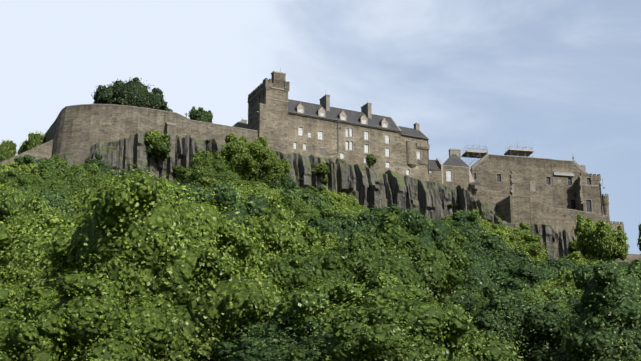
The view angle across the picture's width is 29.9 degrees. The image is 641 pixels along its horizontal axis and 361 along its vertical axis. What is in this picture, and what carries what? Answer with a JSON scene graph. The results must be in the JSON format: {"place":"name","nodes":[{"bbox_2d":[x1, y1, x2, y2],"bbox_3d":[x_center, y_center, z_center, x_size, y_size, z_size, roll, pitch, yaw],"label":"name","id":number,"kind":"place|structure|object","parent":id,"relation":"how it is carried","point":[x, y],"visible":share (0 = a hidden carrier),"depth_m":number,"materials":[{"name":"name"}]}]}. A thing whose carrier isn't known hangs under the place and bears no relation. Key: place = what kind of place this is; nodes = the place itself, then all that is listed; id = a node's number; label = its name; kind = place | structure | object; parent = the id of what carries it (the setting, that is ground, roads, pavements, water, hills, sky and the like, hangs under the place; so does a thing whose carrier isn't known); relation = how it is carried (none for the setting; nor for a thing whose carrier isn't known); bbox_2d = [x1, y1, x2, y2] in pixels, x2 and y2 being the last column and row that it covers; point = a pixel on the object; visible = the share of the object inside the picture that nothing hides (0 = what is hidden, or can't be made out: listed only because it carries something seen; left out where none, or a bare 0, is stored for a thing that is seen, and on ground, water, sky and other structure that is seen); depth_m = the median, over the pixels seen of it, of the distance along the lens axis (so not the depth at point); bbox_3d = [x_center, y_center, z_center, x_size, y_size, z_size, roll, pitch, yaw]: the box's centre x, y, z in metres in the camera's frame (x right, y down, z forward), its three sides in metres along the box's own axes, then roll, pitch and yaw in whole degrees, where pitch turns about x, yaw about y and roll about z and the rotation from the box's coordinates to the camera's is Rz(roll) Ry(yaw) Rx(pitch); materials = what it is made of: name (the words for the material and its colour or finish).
{"place":"outdoors","nodes":[
{"label":"outdoors","id":0,"kind":"place"},
{"bbox_2d":[0,162,37,174],"bbox_3d":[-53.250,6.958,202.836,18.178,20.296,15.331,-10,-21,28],"label":"hill tree","id":1,"kind":"object","parent":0,"point":[11,166],"visible":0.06,"depth_m":201.43,"materials":[{"name":"green plant"}]},
{"bbox_2d":[0,182,50,225],"bbox_3d":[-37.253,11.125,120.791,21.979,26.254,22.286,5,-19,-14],"label":"hill tree","id":2,"kind":"object","parent":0,"point":[5,187],"visible":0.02,"depth_m":125.84,"materials":[{"name":"green plant"}]},
{"bbox_2d":[0,170,55,193],"bbox_3d":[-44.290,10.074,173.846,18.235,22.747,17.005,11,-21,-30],"label":"hill tree","id":3,"kind":"object","parent":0,"point":[12,178],"visible":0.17,"depth_m":170.70,"materials":[{"name":"green plant"}]},
{"bbox_2d":[0,188,73,227],"bbox_3d":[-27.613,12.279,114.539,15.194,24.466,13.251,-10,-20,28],"label":"hill tree","id":4,"kind":"object","parent":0,"point":[17,203],"visible":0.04,"depth_m":115.88,"materials":[{"name":"green plant"}]},
{"bbox_2d":[12,154,64,178],"bbox_3d":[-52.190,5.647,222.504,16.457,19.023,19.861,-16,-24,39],"label":"hill tree","id":5,"kind":"object","parent":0,"point":[27,159],"visible":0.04,"depth_m":219.41,"materials":[{"name":"green plant"}]},
{"bbox_2d":[0,159,79,197],"bbox_3d":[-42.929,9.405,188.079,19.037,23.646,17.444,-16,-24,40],"label":"hill tree","id":6,"kind":"object","parent":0,"point":[43,167],"visible":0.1,"depth_m":186.32,"materials":[{"name":"green plant"}]},
{"bbox_2d":[0,213,81,292],"bbox_3d":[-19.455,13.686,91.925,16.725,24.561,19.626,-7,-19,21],"label":"hill tree","id":7,"kind":"object","parent":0,"point":[31,255],"visible":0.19,"depth_m":92.06,"materials":[{"name":"green plant"}]},
{"bbox_2d":[16,186,77,215],"bbox_3d":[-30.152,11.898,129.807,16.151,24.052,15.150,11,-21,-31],"label":"hill tree","id":8,"kind":"object","parent":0,"point":[56,199],"visible":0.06,"depth_m":130.01,"materials":[{"name":"green plant"}]},
{"bbox_2d":[57,189,95,227],"bbox_3d":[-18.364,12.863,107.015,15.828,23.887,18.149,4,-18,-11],"label":"hill tree","id":9,"kind":"object","parent":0,"point":[73,218],"depth_m":103.97,"materials":[{"name":"green plant"}]},
{"bbox_2d":[58,164,117,190],"bbox_3d":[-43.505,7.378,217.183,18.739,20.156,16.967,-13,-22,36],"label":"hill tree","id":10,"kind":"object","parent":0,"point":[77,175],"visible":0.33,"depth_m":213.74,"materials":[{"name":"green plant"}]},
{"bbox_2d":[64,182,112,215],"bbox_3d":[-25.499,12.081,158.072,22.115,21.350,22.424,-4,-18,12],"label":"hill tree","id":11,"kind":"object","parent":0,"point":[73,203],"visible":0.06,"depth_m":152.48,"materials":[{"name":"green plant"}]},
{"bbox_2d":[64,163,119,180],"bbox_3d":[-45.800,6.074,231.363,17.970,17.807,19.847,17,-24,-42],"label":"hill tree","id":12,"kind":"object","parent":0,"point":[103,176],"visible":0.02,"depth_m":228.72,"materials":[{"name":"green plant"}]},
{"bbox_2d":[0,269,191,360],"bbox_3d":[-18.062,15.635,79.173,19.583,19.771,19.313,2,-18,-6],"label":"hill tree","id":13,"kind":"object","parent":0,"point":[85,318],"visible":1,"depth_m":75.15,"materials":[{"name":"green plant"}]},
{"bbox_2d":[49,162,292,360],"bbox_3d":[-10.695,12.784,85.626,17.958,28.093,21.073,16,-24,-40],"label":"hill tree","id":14,"kind":"object","parent":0,"point":[139,231],"visible":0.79,"depth_m":82.66,"materials":[{"name":"green plant"}]},
{"bbox_2d":[183,181,205,193],"bbox_3d":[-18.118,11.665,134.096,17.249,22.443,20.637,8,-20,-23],"label":"hill tree","id":15,"kind":"object","parent":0,"point":[192,185],"depth_m":132.08,"materials":[{"name":"green plant"}]},
{"bbox_2d":[176,159,265,186],"bbox_3d":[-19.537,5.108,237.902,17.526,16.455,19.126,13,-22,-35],"label":"hill tree","id":16,"kind":"object","parent":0,"point":[214,169],"visible":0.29,"depth_m":234.60,"materials":[{"name":"green plant"}]},
{"bbox_2d":[177,178,271,262],"bbox_3d":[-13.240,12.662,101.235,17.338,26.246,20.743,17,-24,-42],"label":"hill tree","id":17,"kind":"object","parent":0,"point":[225,193],"visible":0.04,"depth_m":101.80,"materials":[{"name":"green plant"}]},
{"bbox_2d":[185,264,283,360],"bbox_3d":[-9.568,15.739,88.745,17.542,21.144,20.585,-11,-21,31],"label":"hill tree","id":18,"kind":"object","parent":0,"point":[203,348],"visible":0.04,"depth_m":80.51,"materials":[{"name":"green plant"}]},
{"bbox_2d":[213,179,282,219],"bbox_3d":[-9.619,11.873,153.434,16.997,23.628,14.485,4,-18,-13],"label":"hill tree","id":19,"kind":"object","parent":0,"point":[273,195],"depth_m":151.38,"materials":[{"name":"green plant"}]},
{"bbox_2d":[210,287,336,360],"bbox_3d":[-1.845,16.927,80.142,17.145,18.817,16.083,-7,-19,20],"label":"hill tree","id":20,"kind":"object","parent":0,"point":[268,342],"visible":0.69,"depth_m":77.83,"materials":[{"name":"green plant"}]},
{"bbox_2d":[240,202,345,274],"bbox_3d":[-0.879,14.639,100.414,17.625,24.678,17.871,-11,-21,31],"label":"hill tree","id":21,"kind":"object","parent":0,"point":[276,232],"visible":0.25,"depth_m":99.14,"materials":[{"name":"green plant"}]},
{"bbox_2d":[279,192,334,227],"bbox_3d":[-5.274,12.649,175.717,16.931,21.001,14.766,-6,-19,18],"label":"hill tree","id":22,"kind":"object","parent":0,"point":[308,213],"visible":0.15,"depth_m":173.35,"materials":[{"name":"green plant"}]},
{"bbox_2d":[275,186,346,221],"bbox_3d":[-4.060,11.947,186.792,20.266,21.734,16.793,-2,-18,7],"label":"hill tree","id":23,"kind":"object","parent":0,"point":[314,199],"visible":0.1,"depth_m":185.86,"materials":[{"name":"green plant"}]},
{"bbox_2d":[0,0,640,253],"label":"sky","id":24,"kind":"structure","parent":0,"point":[562,78],"materials":[{"name":"blue"}]},
{"bbox_2d":[341,207,359,217],"bbox_3d":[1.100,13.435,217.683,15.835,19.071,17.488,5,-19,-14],"label":"hill tree","id":25,"kind":"object","parent":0,"point":[350,212],"depth_m":217.38,"materials":[{"name":"green plant"}]},
{"bbox_2d":[342,203,360,212],"bbox_3d":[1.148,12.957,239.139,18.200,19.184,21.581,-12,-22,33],"label":"hill tree","id":26,"kind":"object","parent":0,"point":[350,207],"depth_m":239.30,"materials":[{"name":"green plant"}]},
{"bbox_2d":[338,212,382,218],"bbox_3d":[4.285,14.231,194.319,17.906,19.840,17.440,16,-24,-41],"label":"hill tree","id":27,"kind":"object","parent":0,"point":[354,216],"depth_m":194.00,"materials":[{"name":"green plant"}]},
{"bbox_2d":[259,210,473,307],"bbox_3d":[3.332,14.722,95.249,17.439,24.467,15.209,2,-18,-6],"label":"hill tree","id":28,"kind":"object","parent":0,"point":[387,243],"visible":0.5,"depth_m":92.66,"materials":[{"name":"green plant"}]},
{"bbox_2d":[368,204,403,219],"bbox_3d":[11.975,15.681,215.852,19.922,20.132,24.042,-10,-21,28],"label":"hill tree","id":29,"kind":"object","parent":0,"point":[395,208],"depth_m":210.62,"materials":[{"name":"green plant"}]},
{"bbox_2d":[308,207,478,318],"bbox_3d":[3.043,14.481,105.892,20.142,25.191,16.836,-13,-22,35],"label":"hill tree","id":30,"kind":"object","parent":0,"point":[414,220],"visible":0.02,"depth_m":106.56,"materials":[{"name":"green plant"}]},
{"bbox_2d":[268,269,523,360],"bbox_3d":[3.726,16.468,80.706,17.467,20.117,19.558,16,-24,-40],"label":"hill tree","id":31,"kind":"object","parent":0,"point":[380,316],"visible":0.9,"depth_m":75.43,"materials":[{"name":"green plant"}]},
{"bbox_2d":[425,219,433,229],"bbox_3d":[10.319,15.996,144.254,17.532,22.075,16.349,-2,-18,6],"label":"hill tree","id":32,"kind":"object","parent":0,"point":[426,222],"depth_m":143.24,"materials":[{"name":"green plant"}]},
{"bbox_2d":[425,217,473,228],"bbox_3d":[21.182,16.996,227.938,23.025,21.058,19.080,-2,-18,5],"label":"hill tree","id":33,"kind":"object","parent":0,"point":[465,225],"depth_m":230.62,"materials":[{"name":"green plant"}]},
{"bbox_2d":[442,222,462,230],"bbox_3d":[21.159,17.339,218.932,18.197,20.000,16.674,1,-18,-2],"label":"hill tree","id":34,"kind":"object","parent":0,"point":[446,224],"depth_m":218.71,"materials":[{"name":"green plant"}]},
{"bbox_2d":[448,228,467,251],"bbox_3d":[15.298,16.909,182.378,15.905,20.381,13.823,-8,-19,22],"label":"hill tree","id":35,"kind":"object","parent":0,"point":[459,240],"visible":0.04,"depth_m":179.84,"materials":[{"name":"green plant"}]},
{"bbox_2d":[440,210,486,233],"bbox_3d":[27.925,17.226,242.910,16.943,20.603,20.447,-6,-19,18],"label":"hill tree","id":36,"kind":"object","parent":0,"point":[471,218],"visible":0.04,"depth_m":238.51,"materials":[{"name":"green plant"}]},
{"bbox_2d":[459,287,488,320],"bbox_3d":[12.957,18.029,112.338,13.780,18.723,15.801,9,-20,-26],"label":"hill tree","id":37,"kind":"object","parent":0,"point":[478,297],"visible":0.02,"depth_m":111.56,"materials":[{"name":"green plant"}]},
{"bbox_2d":[456,248,507,300],"bbox_3d":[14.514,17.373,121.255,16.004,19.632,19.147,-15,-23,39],"label":"hill tree","id":38,"kind":"object","parent":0,"point":[479,272],"visible":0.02,"depth_m":117.39,"materials":[{"name":"green plant"}]},
{"bbox_2d":[455,226,532,265],"bbox_3d":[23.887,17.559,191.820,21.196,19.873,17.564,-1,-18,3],"label":"hill tree","id":39,"kind":"object","parent":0,"point":[492,247],"visible":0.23,"depth_m":189.67,"materials":[{"name":"green plant"}]},
{"bbox_2d":[466,276,580,360],"bbox_3d":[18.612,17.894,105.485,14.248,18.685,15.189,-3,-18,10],"label":"hill tree","id":40,"kind":"object","parent":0,"point":[531,330],"visible":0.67,"depth_m":101.72,"materials":[{"name":"green plant"}]},
{"bbox_2d":[494,259,554,287],"bbox_3d":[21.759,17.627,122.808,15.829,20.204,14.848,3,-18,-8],"label":"hill tree","id":41,"kind":"object","parent":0,"point":[526,271],"visible":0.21,"depth_m":121.65,"materials":[{"name":"green plant"}]},
{"bbox_2d":[507,233,551,262],"bbox_3d":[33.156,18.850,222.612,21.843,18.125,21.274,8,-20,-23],"label":"hill tree","id":42,"kind":"object","parent":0,"point":[531,246],"visible":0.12,"depth_m":218.54,"materials":[{"name":"green plant"}]},
{"bbox_2d":[514,255,586,272],"bbox_3d":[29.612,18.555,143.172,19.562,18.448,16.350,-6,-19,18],"label":"hill tree","id":43,"kind":"object","parent":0,"point":[558,263],"visible":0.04,"depth_m":142.26,"materials":[{"name":"green plant"}]},
{"bbox_2d":[520,259,599,335],"bbox_3d":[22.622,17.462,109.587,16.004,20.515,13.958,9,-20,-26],"label":"hill tree","id":44,"kind":"object","parent":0,"point":[563,281],"visible":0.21,"depth_m":106.76,"materials":[{"name":"green plant"}]},
{"bbox_2d":[533,251,589,266],"bbox_3d":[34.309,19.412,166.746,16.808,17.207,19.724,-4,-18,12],"label":"hill tree","id":45,"kind":"object","parent":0,"point":[573,256],"depth_m":164.48,"materials":[{"name":"green plant"}]},
{"bbox_2d":[545,265,577,277],"bbox_3d":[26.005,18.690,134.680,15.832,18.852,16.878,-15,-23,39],"label":"hill tree","id":46,"kind":"object","parent":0,"point":[553,270],"depth_m":136.87,"materials":[{"name":"green plant"}]},
{"bbox_2d":[542,258,640,360],"bbox_3d":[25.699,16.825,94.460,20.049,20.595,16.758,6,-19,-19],"label":"hill tree","id":47,"kind":"object","parent":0,"point":[604,324],"visible":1,"depth_m":89.98,"materials":[{"name":"green plant"}]},
{"bbox_2d":[563,265,626,333],"bbox_3d":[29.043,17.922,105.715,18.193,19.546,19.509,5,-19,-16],"label":"hill tree","id":48,"kind":"object","parent":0,"point":[574,312],"depth_m":104.13,"materials":[{"name":"green plant"}]},
{"bbox_2d":[554,354,640,360],"bbox_3d":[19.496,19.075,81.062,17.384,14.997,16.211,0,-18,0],"label":"hill tree","id":49,"kind":"object","parent":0,"point":[637,358],"visible":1,"depth_m":80.00,"materials":[{"name":"green plant"}]},
{"bbox_2d":[597,260,628,267],"bbox_3d":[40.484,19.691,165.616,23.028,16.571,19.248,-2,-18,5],"label":"shrub","id":50,"kind":"object","parent":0,"point":[622,264],"depth_m":163.82,"materials":[{"name":"green plant"}]},
{"bbox_2d":[627,259,638,266],"bbox_3d":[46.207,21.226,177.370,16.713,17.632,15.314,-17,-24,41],"label":"shrub","id":51,"kind":"object","parent":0,"point":[635,261],"depth_m":175.42,"materials":[{"name":"green plant"}]},
{"bbox_3d":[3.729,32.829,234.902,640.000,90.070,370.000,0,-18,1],"label":"castle hill terrain","id":52,"kind":"structure","parent":0,"visible":0},
{"bbox_2d":[0,140,16,161],"bbox_3d":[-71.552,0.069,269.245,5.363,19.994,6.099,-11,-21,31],"label":"tree","id":53,"kind":"object","parent":52,"relation":"on","point":[7,149],"visible":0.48,"depth_m":270.38,"materials":[{"name":"green plant"}]},
{"bbox_2d":[16,140,28,154],"bbox_3d":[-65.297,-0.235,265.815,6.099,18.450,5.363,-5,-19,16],"label":"tree","id":54,"kind":"object","parent":52,"relation":"on","point":[23,147],"visible":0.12,"depth_m":266.37,"materials":[{"name":"green plant"}]},
{"bbox_2d":[0,126,55,164],"bbox_3d":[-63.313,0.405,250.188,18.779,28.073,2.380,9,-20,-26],"label":"wall","id":55,"kind":"structure","parent":52,"relation":"on","point":[43,150],"depth_m":254.18,"materials":[{"name":"stone"}]},
{"bbox_2d":[27,132,45,150],"bbox_3d":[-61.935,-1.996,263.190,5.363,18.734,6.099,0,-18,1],"label":"tree","id":56,"kind":"object","parent":52,"relation":"on","point":[36,140],"visible":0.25,"depth_m":263.48,"materials":[{"name":"green plant"}]},
{"bbox_2d":[47,153,69,170],"bbox_3d":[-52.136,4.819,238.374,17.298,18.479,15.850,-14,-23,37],"label":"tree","id":57,"kind":"object","parent":52,"relation":"on","point":[56,158],"visible":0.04,"depth_m":235.78,"materials":[{"name":"green plant"}]},
{"bbox_2d":[80,153,123,178],"bbox_3d":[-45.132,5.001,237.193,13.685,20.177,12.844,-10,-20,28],"label":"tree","id":58,"kind":"object","parent":52,"relation":"on","point":[101,165],"visible":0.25,"depth_m":236.39,"materials":[{"name":"green plant"}]},
{"bbox_2d":[91,77,172,111],"bbox_3d":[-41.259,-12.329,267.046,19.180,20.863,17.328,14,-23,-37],"label":"holm oak tree","id":59,"kind":"object","parent":52,"relation":"on","point":[135,92],"visible":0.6,"depth_m":262.93,"materials":[{"name":"green plant"}]},
{"bbox_2d":[45,104,257,180],"bbox_3d":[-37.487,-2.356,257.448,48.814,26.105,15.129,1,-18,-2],"label":"stone wall","id":60,"kind":"structure","parent":52,"relation":"on","point":[81,130],"depth_m":255.01,"materials":[{"name":"stone"}]},
{"bbox_2d":[186,150,214,171],"bbox_3d":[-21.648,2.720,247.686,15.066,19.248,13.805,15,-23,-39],"label":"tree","id":61,"kind":"object","parent":52,"relation":"on","point":[198,156],"visible":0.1,"depth_m":249.08,"materials":[{"name":"green plant"}]},
{"bbox_2d":[188,106,213,122],"bbox_3d":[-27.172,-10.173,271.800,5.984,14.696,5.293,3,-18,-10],"label":"garden tree","id":62,"kind":"object","parent":52,"relation":"on","point":[200,114],"visible":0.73,"depth_m":272.31,"materials":[{"name":"green plant"}]},
{"bbox_2d":[183,174,286,201],"bbox_3d":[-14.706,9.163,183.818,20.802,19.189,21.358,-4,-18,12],"label":"shrub","id":63,"kind":"object","parent":52,"relation":"on","point":[207,181],"visible":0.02,"depth_m":179.43,"materials":[{"name":"green plant"}]},
{"bbox_2d":[226,178,250,186],"bbox_3d":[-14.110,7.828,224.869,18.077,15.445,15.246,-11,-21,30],"label":"shrub","id":64,"kind":"object","parent":52,"relation":"on","point":[238,182],"visible":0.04,"depth_m":221.01,"materials":[{"name":"green plant"}]},
{"bbox_2d":[233,119,247,128],"bbox_3d":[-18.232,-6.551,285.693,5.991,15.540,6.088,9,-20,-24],"label":"roofs","id":65,"kind":"structure","parent":52,"relation":"on","point":[242,123],"depth_m":284.41,"materials":[{"name":"stone"}]},
{"bbox_2d":[198,133,290,185],"bbox_3d":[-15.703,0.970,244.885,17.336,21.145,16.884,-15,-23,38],"label":"tree","id":66,"kind":"object","parent":52,"relation":"on","point":[255,161],"visible":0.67,"depth_m":241.32,"materials":[{"name":"green plant"}]},
{"bbox_2d":[247,68,289,152],"bbox_3d":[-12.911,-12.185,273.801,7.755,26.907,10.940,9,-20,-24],"label":"tower","id":67,"kind":"structure","parent":52,"relation":"on","point":[268,101],"depth_m":270.61,"materials":[{"name":"stone"}]},
{"bbox_2d":[267,174,296,189],"bbox_3d":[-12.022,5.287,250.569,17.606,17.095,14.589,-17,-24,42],"label":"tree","id":68,"kind":"object","parent":52,"relation":"on","point":[288,182],"visible":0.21,"depth_m":246.08,"materials":[{"name":"green plant"}]},
{"bbox_2d":[292,185,317,194],"bbox_3d":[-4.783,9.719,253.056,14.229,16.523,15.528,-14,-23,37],"label":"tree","id":69,"kind":"object","parent":52,"relation":"on","point":[312,189],"visible":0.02,"depth_m":249.13,"materials":[{"name":"green plant"}]},
{"bbox_2d":[38,133,583,259],"bbox_3d":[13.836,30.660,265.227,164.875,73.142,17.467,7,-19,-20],"label":"rock cliff","id":70,"kind":"structure","parent":52,"relation":"on","point":[365,186],"depth_m":271.55,"materials":[{"name":"grey stone"}]},
{"bbox_2d":[144,129,163,146],"bbox_3d":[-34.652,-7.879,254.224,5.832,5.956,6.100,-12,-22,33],"label":"shrub","id":71,"kind":"object","parent":70,"relation":"on","point":[150,138],"visible":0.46,"depth_m":252.67,"materials":[{"name":"green plant"}]},
{"bbox_2d":[144,134,170,167],"bbox_3d":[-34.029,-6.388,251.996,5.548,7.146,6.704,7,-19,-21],"label":"shrub","id":72,"kind":"object","parent":70,"relation":"on","point":[159,150],"visible":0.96,"depth_m":251.05,"materials":[{"name":"green plant"}]},
{"bbox_2d":[172,165,184,173],"bbox_3d":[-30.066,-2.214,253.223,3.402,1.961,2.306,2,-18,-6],"label":"shrub","id":73,"kind":"object","parent":70,"relation":"on","point":[175,169],"visible":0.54,"depth_m":252.57,"materials":[{"name":"green plant"}]},
{"bbox_2d":[312,162,329,178],"bbox_3d":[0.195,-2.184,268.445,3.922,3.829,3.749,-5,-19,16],"label":"shrub","id":74,"kind":"object","parent":70,"relation":"on","point":[321,169],"visible":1,"depth_m":267.48,"materials":[{"name":"green plant"}]},
{"bbox_2d":[321,177,328,184],"bbox_3d":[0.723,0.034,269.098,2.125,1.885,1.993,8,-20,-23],"label":"shrub","id":75,"kind":"object","parent":70,"relation":"on","point":[324,180],"visible":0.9,"depth_m":268.62,"materials":[{"name":"green plant"}]},
{"bbox_2d":[569,240,579,252],"bbox_3d":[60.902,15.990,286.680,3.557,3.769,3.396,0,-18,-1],"label":"shrub","id":76,"kind":"object","parent":70,"relation":"on","point":[572,245],"visible":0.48,"depth_m":286.13,"materials":[{"name":"green plant"}]},
{"bbox_2d":[316,193,348,216],"bbox_3d":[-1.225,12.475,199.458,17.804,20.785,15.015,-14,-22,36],"label":"shrub","id":77,"kind":"object","parent":52,"relation":"on","point":[336,201],"visible":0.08,"depth_m":200.37,"materials":[{"name":"green plant"}]},
{"bbox_2d":[316,185,360,204],"bbox_3d":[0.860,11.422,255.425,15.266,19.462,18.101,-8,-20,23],"label":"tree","id":78,"kind":"object","parent":52,"relation":"on","point":[324,190],"visible":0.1,"depth_m":254.25,"materials":[{"name":"green plant"}]},
{"bbox_2d":[288,90,429,180],"bbox_3d":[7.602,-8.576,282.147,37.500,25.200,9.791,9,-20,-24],"label":"castle building","id":79,"kind":"structure","parent":52,"relation":"on","point":[324,129],"depth_m":278.98,"materials":[{"name":"stone"}]},
{"bbox_2d":[366,154,376,166],"bbox_3d":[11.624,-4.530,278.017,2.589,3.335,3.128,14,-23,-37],"label":"shrub","id":80,"kind":"object","parent":79,"relation":"on","point":[371,159],"visible":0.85,"depth_m":277.27,"materials":[{"name":"green plant"}]},
{"bbox_2d":[352,202,369,211],"bbox_3d":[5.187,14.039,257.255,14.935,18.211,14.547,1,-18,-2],"label":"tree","id":81,"kind":"object","parent":52,"relation":"on","point":[364,208],"visible":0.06,"depth_m":253.97,"materials":[{"name":"green plant"}]},
{"bbox_2d":[439,216,453,221],"bbox_3d":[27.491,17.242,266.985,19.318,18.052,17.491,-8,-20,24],"label":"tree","id":82,"kind":"object","parent":52,"relation":"on","point":[445,218],"depth_m":265.31,"materials":[{"name":"green plant"}]},
{"bbox_2d":[429,148,481,195],"bbox_3d":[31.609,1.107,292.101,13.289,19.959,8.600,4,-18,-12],"label":"house","id":83,"kind":"structure","parent":52,"relation":"on","point":[453,171],"depth_m":290.42,"materials":[{"name":"stone"}]},
{"bbox_2d":[447,209,490,230],"bbox_3d":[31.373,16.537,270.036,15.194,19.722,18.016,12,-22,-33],"label":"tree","id":84,"kind":"object","parent":52,"relation":"on","point":[476,211],"visible":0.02,"depth_m":270.04,"materials":[{"name":"green plant"}]},
{"bbox_2d":[480,229,531,258],"bbox_3d":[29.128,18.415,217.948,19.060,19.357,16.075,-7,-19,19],"label":"shrub","id":85,"kind":"object","parent":52,"relation":"on","point":[504,235],"visible":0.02,"depth_m":216.49,"materials":[{"name":"green plant"}]},
{"bbox_2d":[481,219,533,243],"bbox_3d":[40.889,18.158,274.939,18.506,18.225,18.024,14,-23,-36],"label":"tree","id":86,"kind":"object","parent":52,"relation":"on","point":[519,232],"visible":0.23,"depth_m":272.86,"materials":[{"name":"green plant"}]},
{"bbox_2d":[470,151,608,215],"bbox_3d":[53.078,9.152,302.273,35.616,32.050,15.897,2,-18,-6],"label":"building","id":87,"kind":"structure","parent":52,"relation":"on","point":[567,184],"depth_m":299.19,"materials":[{"name":"stone"}]},
{"bbox_2d":[461,142,486,168],"bbox_3d":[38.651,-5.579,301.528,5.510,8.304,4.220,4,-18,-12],"label":"rooftop platform","id":88,"kind":"structure","parent":87,"relation":"on","point":[469,153],"depth_m":301.15,"materials":[{"name":"silver metal"}]},
{"bbox_2d":[504,140,533,156],"bbox_3d":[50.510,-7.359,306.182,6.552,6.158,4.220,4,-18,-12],"label":"rooftop platform","id":89,"kind":"structure","parent":87,"relation":"on","point":[518,152],"depth_m":305.43,"materials":[{"name":"silver metal"}]},
{"bbox_2d":[471,188,610,258],"bbox_3d":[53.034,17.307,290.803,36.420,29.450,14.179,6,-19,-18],"label":"stone wall","id":90,"kind":"structure","parent":52,"relation":"on","point":[514,209],"depth_m":290.19,"materials":[{"name":"stone"}]},
{"bbox_2d":[572,212,629,262],"bbox_3d":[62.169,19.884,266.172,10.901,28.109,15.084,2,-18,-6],"label":"ash tree","id":91,"kind":"object","parent":52,"relation":"on","point":[599,240],"visible":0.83,"depth_m":263.57,"materials":[{"name":"green plant"}]},
{"bbox_2d":[610,221,640,262],"bbox_3d":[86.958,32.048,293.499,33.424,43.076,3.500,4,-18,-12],"label":"defences","id":92,"kind":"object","parent":52,"relation":"on","point":[630,258],"visible":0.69,"depth_m":295.45,"materials":[{"name":"stone"}]},
{"bbox_2d":[637,224,640,254],"bbox_3d":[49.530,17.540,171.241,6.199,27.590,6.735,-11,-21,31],"label":"birch tree","id":93,"kind":"object","parent":52,"relation":"on","point":[639,238],"visible":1,"depth_m":173.32,"materials":[{"name":"green plant"}]}
]}

